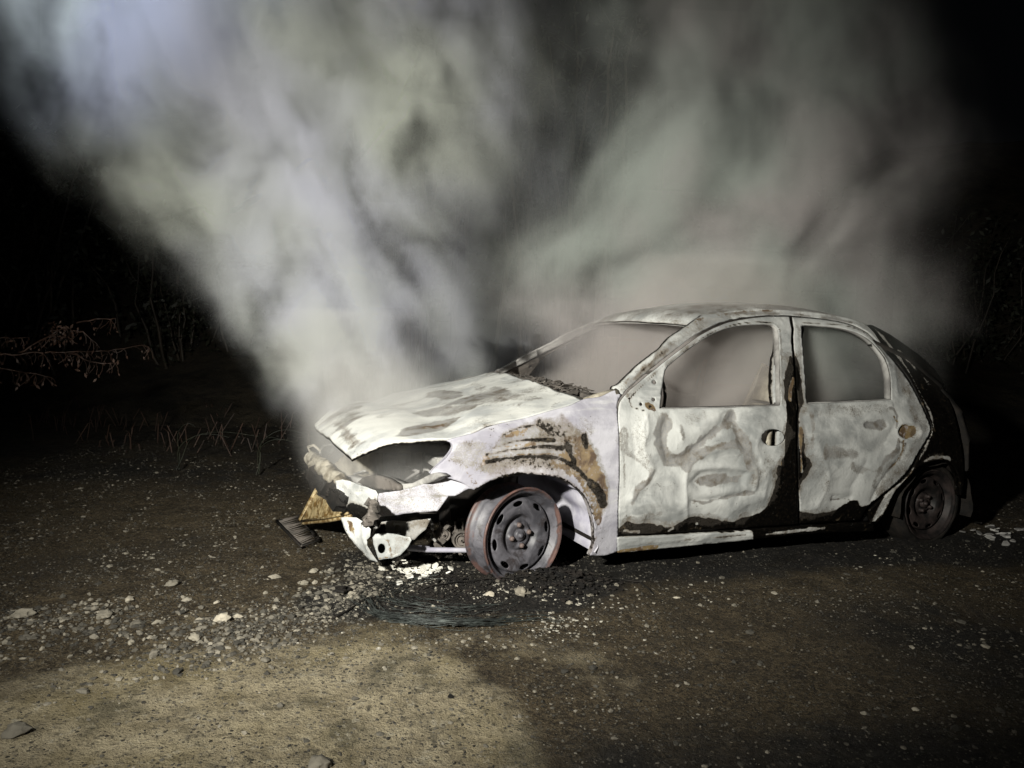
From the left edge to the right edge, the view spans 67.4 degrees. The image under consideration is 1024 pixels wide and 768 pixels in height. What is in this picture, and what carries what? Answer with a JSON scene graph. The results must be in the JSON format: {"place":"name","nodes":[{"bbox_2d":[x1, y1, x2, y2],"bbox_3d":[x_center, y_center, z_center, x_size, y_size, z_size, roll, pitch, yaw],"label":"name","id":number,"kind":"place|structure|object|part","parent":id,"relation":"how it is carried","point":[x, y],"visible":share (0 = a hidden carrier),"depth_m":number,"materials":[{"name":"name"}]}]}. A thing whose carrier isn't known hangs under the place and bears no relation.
{"place":"outdoors","nodes":[
{"label":"outdoors","id":0,"kind":"place"},
{"bbox_2d":[0,417,1023,767],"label":"ground","id":1,"kind":"structure","parent":0,"point":[102,731],"depth_m":2.62,"materials":[{"name":"brown soil"}]},
{"bbox_2d":[1,721,32,738],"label":"stone","id":2,"kind":"object","parent":1,"relation":"on","point":[17,728],"visible":1,"depth_m":1.89,"materials":[{"name":"grey stone"}]},
{"bbox_2d":[11,608,36,618],"bbox_3d":[-1.689,0.793,2.651,0.056,0.041,0.069,5,4,33],"label":"stone","id":3,"kind":"object","parent":1,"relation":"on","point":[22,613],"visible":0.97,"depth_m":2.64,"materials":[{"name":"beige stone"}]},
{"bbox_2d":[0,118,147,393],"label":"shrub","id":4,"kind":"object","parent":1,"relation":"on","point":[17,293],"visible":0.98,"depth_m":8.79,"materials":[{"name":"black plant"}]},
{"bbox_2d":[0,318,152,390],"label":"dry branch","id":5,"kind":"object","parent":1,"relation":"on","point":[52,336],"visible":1,"depth_m":4.60,"materials":[{"name":"brown plant"}]},
{"bbox_2d":[75,688,90,693],"bbox_3d":[-1.189,0.852,2.128,0.035,0.017,0.032,5,5,38],"label":"stone","id":6,"kind":"object","parent":1,"relation":"on","point":[82,691],"visible":1,"depth_m":2.12,"materials":[{"name":"grey stone"}]},
{"bbox_2d":[96,609,114,618],"bbox_3d":[-1.412,0.800,2.671,0.057,0.032,0.061,3,4,8],"label":"stone","id":7,"kind":"object","parent":1,"relation":"on","point":[106,613],"visible":1,"depth_m":2.66,"materials":[{"name":"grey stone"}]},
{"bbox_2d":[125,595,133,602],"bbox_3d":[-1.405,0.790,2.818,0.033,0.028,0.034,-1,5,-36],"label":"stone","id":8,"kind":"object","parent":1,"relation":"on","point":[129,598],"visible":1,"depth_m":2.81,"materials":[{"name":"beige stone"}]},
{"bbox_2d":[164,579,179,586],"bbox_3d":[-1.338,0.785,3.024,0.050,0.031,0.047,2,4,2],"label":"stone","id":9,"kind":"object","parent":1,"relation":"on","point":[172,583],"visible":1,"depth_m":3.01,"materials":[{"name":"beige stone"}]},
{"bbox_2d":[181,597,192,601],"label":"stone","id":10,"kind":"object","parent":1,"relation":"on","point":[186,599],"visible":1,"depth_m":2.85,"materials":[{"name":"beige stone"}]},
{"bbox_2d":[37,176,346,369],"bbox_3d":[-3.789,-1.145,9.671,3.904,3.030,2.427,2,4,0],"label":"shrub","id":11,"kind":"object","parent":1,"relation":"on","point":[165,298],"visible":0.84,"depth_m":9.46,"materials":[{"name":"green plant"}]},
{"bbox_2d":[188,633,200,640],"bbox_3d":[-1.035,0.832,2.516,0.060,0.032,0.039,4,4,28],"label":"stone","id":12,"kind":"object","parent":1,"relation":"on","point":[194,637],"visible":0.99,"depth_m":2.50,"materials":[{"name":"white stone"}]},
{"bbox_2d":[176,423,257,470],"bbox_3d":[-2.038,0.443,5.317,0.579,0.339,0.065,2,4,0],"label":"dead stalk","id":13,"kind":"object","parent":1,"relation":"on","point":[179,461],"visible":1,"depth_m":5.32,"materials":[{"name":"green plant"}]},
{"bbox_2d":[212,612,230,622],"bbox_3d":[-1.002,0.811,2.655,0.049,0.040,0.051,6,5,42],"label":"stone","id":14,"kind":"object","parent":1,"relation":"on","point":[225,617],"visible":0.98,"depth_m":2.64,"materials":[{"name":"white stone"}]},
{"bbox_2d":[234,614,243,617],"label":"stone","id":15,"kind":"object","parent":1,"relation":"on","point":[238,616],"visible":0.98,"depth_m":2.69,"materials":[{"name":"beige stone"}]},
{"bbox_2d":[261,657,270,662],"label":"stone","id":16,"kind":"object","parent":1,"relation":"on","point":[265,659],"visible":1,"depth_m":2.37,"materials":[{"name":"grey stone"}]},
{"bbox_2d":[268,574,280,578],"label":"stone","id":17,"kind":"object","parent":1,"relation":"on","point":[273,576],"visible":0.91,"depth_m":3.15,"materials":[{"name":"beige stone"}]},
{"bbox_2d":[256,429,303,474],"bbox_3d":[-1.594,0.470,5.267,0.325,0.324,0.065,2,4,0],"label":"dead stalk","id":18,"kind":"object","parent":1,"relation":"on","point":[258,469],"visible":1,"depth_m":5.27,"materials":[{"name":"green plant"}]},
{"bbox_2d":[275,515,319,547],"bbox_3d":[-1.069,0.727,3.828,0.135,0.027,0.561,0,4,-27],"label":"grille piece","id":19,"kind":"object","parent":1,"relation":"on","point":[291,533],"visible":0.9,"depth_m":3.80,"materials":[{"name":"metal"}]},
{"bbox_2d":[300,580,309,584],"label":"stone","id":20,"kind":"object","parent":1,"relation":"on","point":[304,582],"visible":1,"depth_m":3.08,"materials":[{"name":"beige stone"}]},
{"bbox_2d":[308,568,318,572],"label":"stone","id":21,"kind":"object","parent":1,"relation":"on","point":[313,570],"visible":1,"depth_m":3.24,"materials":[{"name":"beige stone"}]},
{"bbox_2d":[308,754,331,767],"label":"stone","id":22,"kind":"object","parent":1,"relation":"on","point":[319,761],"visible":1,"depth_m":1.80,"materials":[{"name":"grey stone"}]},
{"bbox_2d":[332,585,350,592],"bbox_3d":[-0.666,0.802,3.001,0.057,0.030,0.083,3,4,12],"label":"charred scrap","id":23,"kind":"object","parent":1,"relation":"on","point":[344,589],"visible":1,"depth_m":2.99,"materials":[{"name":"black"}]},
{"bbox_2d":[287,0,520,406],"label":"smoke","id":24,"kind":"object","parent":1,"relation":"on","point":[409,361],"visible":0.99,"depth_m":8.40,"materials":[{"name":"grey"}]},
{"bbox_2d":[378,559,452,584],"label":"ash flakes","id":25,"kind":"object","parent":1,"relation":"on","point":[424,569],"visible":0.99,"depth_m":3.31,"materials":[{"name":"white"}]},
{"bbox_2d":[341,568,552,626],"bbox_3d":[-0.248,0.814,3.076,0.724,0.050,0.705,5,5,40],"label":"ash heap","id":26,"kind":"object","parent":1,"relation":"on","point":[448,579],"visible":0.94,"depth_m":3.04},
{"bbox_2d":[346,574,561,630],"bbox_3d":[-0.231,0.825,2.850,0.817,0.043,0.482,5,4,32],"label":"tyre wire bundle","id":27,"kind":"object","parent":1,"relation":"on","point":[420,619],"visible":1,"depth_m":2.75,"materials":[{"name":"black metal"}]},
{"bbox_2d":[485,591,494,596],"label":"stone","id":28,"kind":"object","parent":1,"relation":"on","point":[490,593],"visible":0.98,"depth_m":3.00,"materials":[{"name":"beige stone"}]},
{"bbox_2d":[332,575,652,618],"bbox_3d":[-0.053,0.822,3.047,1.318,0.058,0.235,1,4,-19],"label":"burnt cable","id":29,"kind":"object","parent":1,"relation":"on","point":[477,580],"visible":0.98,"depth_m":3.11,"materials":[{"name":"black rubber"}]},
{"bbox_2d":[0,450,1023,767],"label":"crushed stone","id":30,"kind":"object","parent":1,"relation":"on","point":[220,644],"visible":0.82,"depth_m":2.61,"materials":[{"name":"grey gravel"}]},
{"bbox_2d":[514,586,530,596],"bbox_3d":[0.042,0.822,3.048,0.061,0.039,0.096,6,5,42],"label":"stone","id":31,"kind":"object","parent":1,"relation":"on","point":[521,591],"visible":1,"depth_m":3.02,"materials":[{"name":"beige stone"}]},
{"bbox_2d":[482,563,623,601],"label":"charred clods","id":32,"kind":"object","parent":1,"relation":"on","point":[561,573],"visible":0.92,"depth_m":3.20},
{"bbox_2d":[456,0,730,383],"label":"smoke","id":33,"kind":"object","parent":1,"relation":"on","point":[564,308],"visible":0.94,"depth_m":9.07,"materials":[{"name":"grey"}]},
{"bbox_2d":[258,538,979,693],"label":"ash chips","id":34,"kind":"object","parent":1,"relation":"on","point":[546,629],"visible":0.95,"depth_m":2.82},
{"bbox_2d":[304,302,972,579],"bbox_3d":[0.717,0.176,4.258,3.566,1.316,1.651,1,4,-23],"label":"burnt car","id":35,"kind":"object","parent":1,"relation":"on","point":[635,458],"visible":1,"depth_m":3.58,"materials":[{"name":"paint"}]},
{"bbox_2d":[298,489,352,524],"bbox_3d":[-0.891,0.631,3.655,0.064,0.239,0.856,0,4,-30],"label":"browned panel","id":36,"kind":"object","parent":35,"relation":"attached to","point":[317,509],"visible":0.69,"depth_m":3.75,"materials":[{"name":"paint"}]},
{"bbox_3d":[0.455,0.070,4.842,1.205,1.027,0.358,1,4,-23],"label":"front door","id":37,"kind":"part","parent":35,"relation":"part of","materials":[{"name":"metal"}]},
{"bbox_3d":[1.235,0.081,5.178,0.903,1.029,0.352,1,4,-23],"label":"rear door","id":38,"kind":"part","parent":35,"relation":"part of","materials":[{"name":"metal"}]},
{"bbox_3d":[0.955,0.165,3.680,1.205,1.027,0.358,1,4,-23],"label":"front door","id":39,"kind":"part","parent":35,"relation":"part of","materials":[{"name":"paint"}]},
{"bbox_3d":[1.735,0.176,4.017,0.903,1.029,0.352,1,4,-23],"label":"rear door","id":40,"kind":"part","parent":35,"relation":"part of","materials":[{"name":"paint"}]},
{"bbox_2d":[593,155,890,405],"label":"smoke","id":41,"kind":"object","parent":1,"relation":"on","point":[717,348],"visible":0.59,"depth_m":10.08,"materials":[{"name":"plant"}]},
{"bbox_2d":[854,199,1023,373],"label":"shrub","id":42,"kind":"object","parent":1,"relation":"on","point":[952,310],"visible":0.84,"depth_m":11.46,"materials":[{"name":"green plant"}]},
{"bbox_2d":[959,521,1023,545],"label":"ash debris","id":43,"kind":"object","parent":1,"relation":"on","point":[991,537],"visible":1,"depth_m":4.38,"materials":[{"name":"metal"}]},
{"bbox_2d":[0,109,1023,438],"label":"hill","id":44,"kind":"structure","parent":0,"point":[200,157],"depth_m":12.48,"materials":[{"name":"soil"}]},
{"bbox_2d":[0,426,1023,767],"bbox_3d":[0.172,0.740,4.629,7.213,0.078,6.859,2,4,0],"label":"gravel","id":45,"kind":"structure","parent":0,"point":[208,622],"depth_m":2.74,"materials":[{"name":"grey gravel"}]},
{"bbox_2d":[0,0,1023,171],"label":"sky","id":46,"kind":"structure","parent":0,"point":[815,85],"materials":[{"name":"black"}]},
{"bbox_2d":[9,391,1023,487],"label":"dry grass","id":47,"kind":"structure","parent":0,"point":[224,441],"depth_m":6.93,"materials":[{"name":"brown plant"}]}
]}

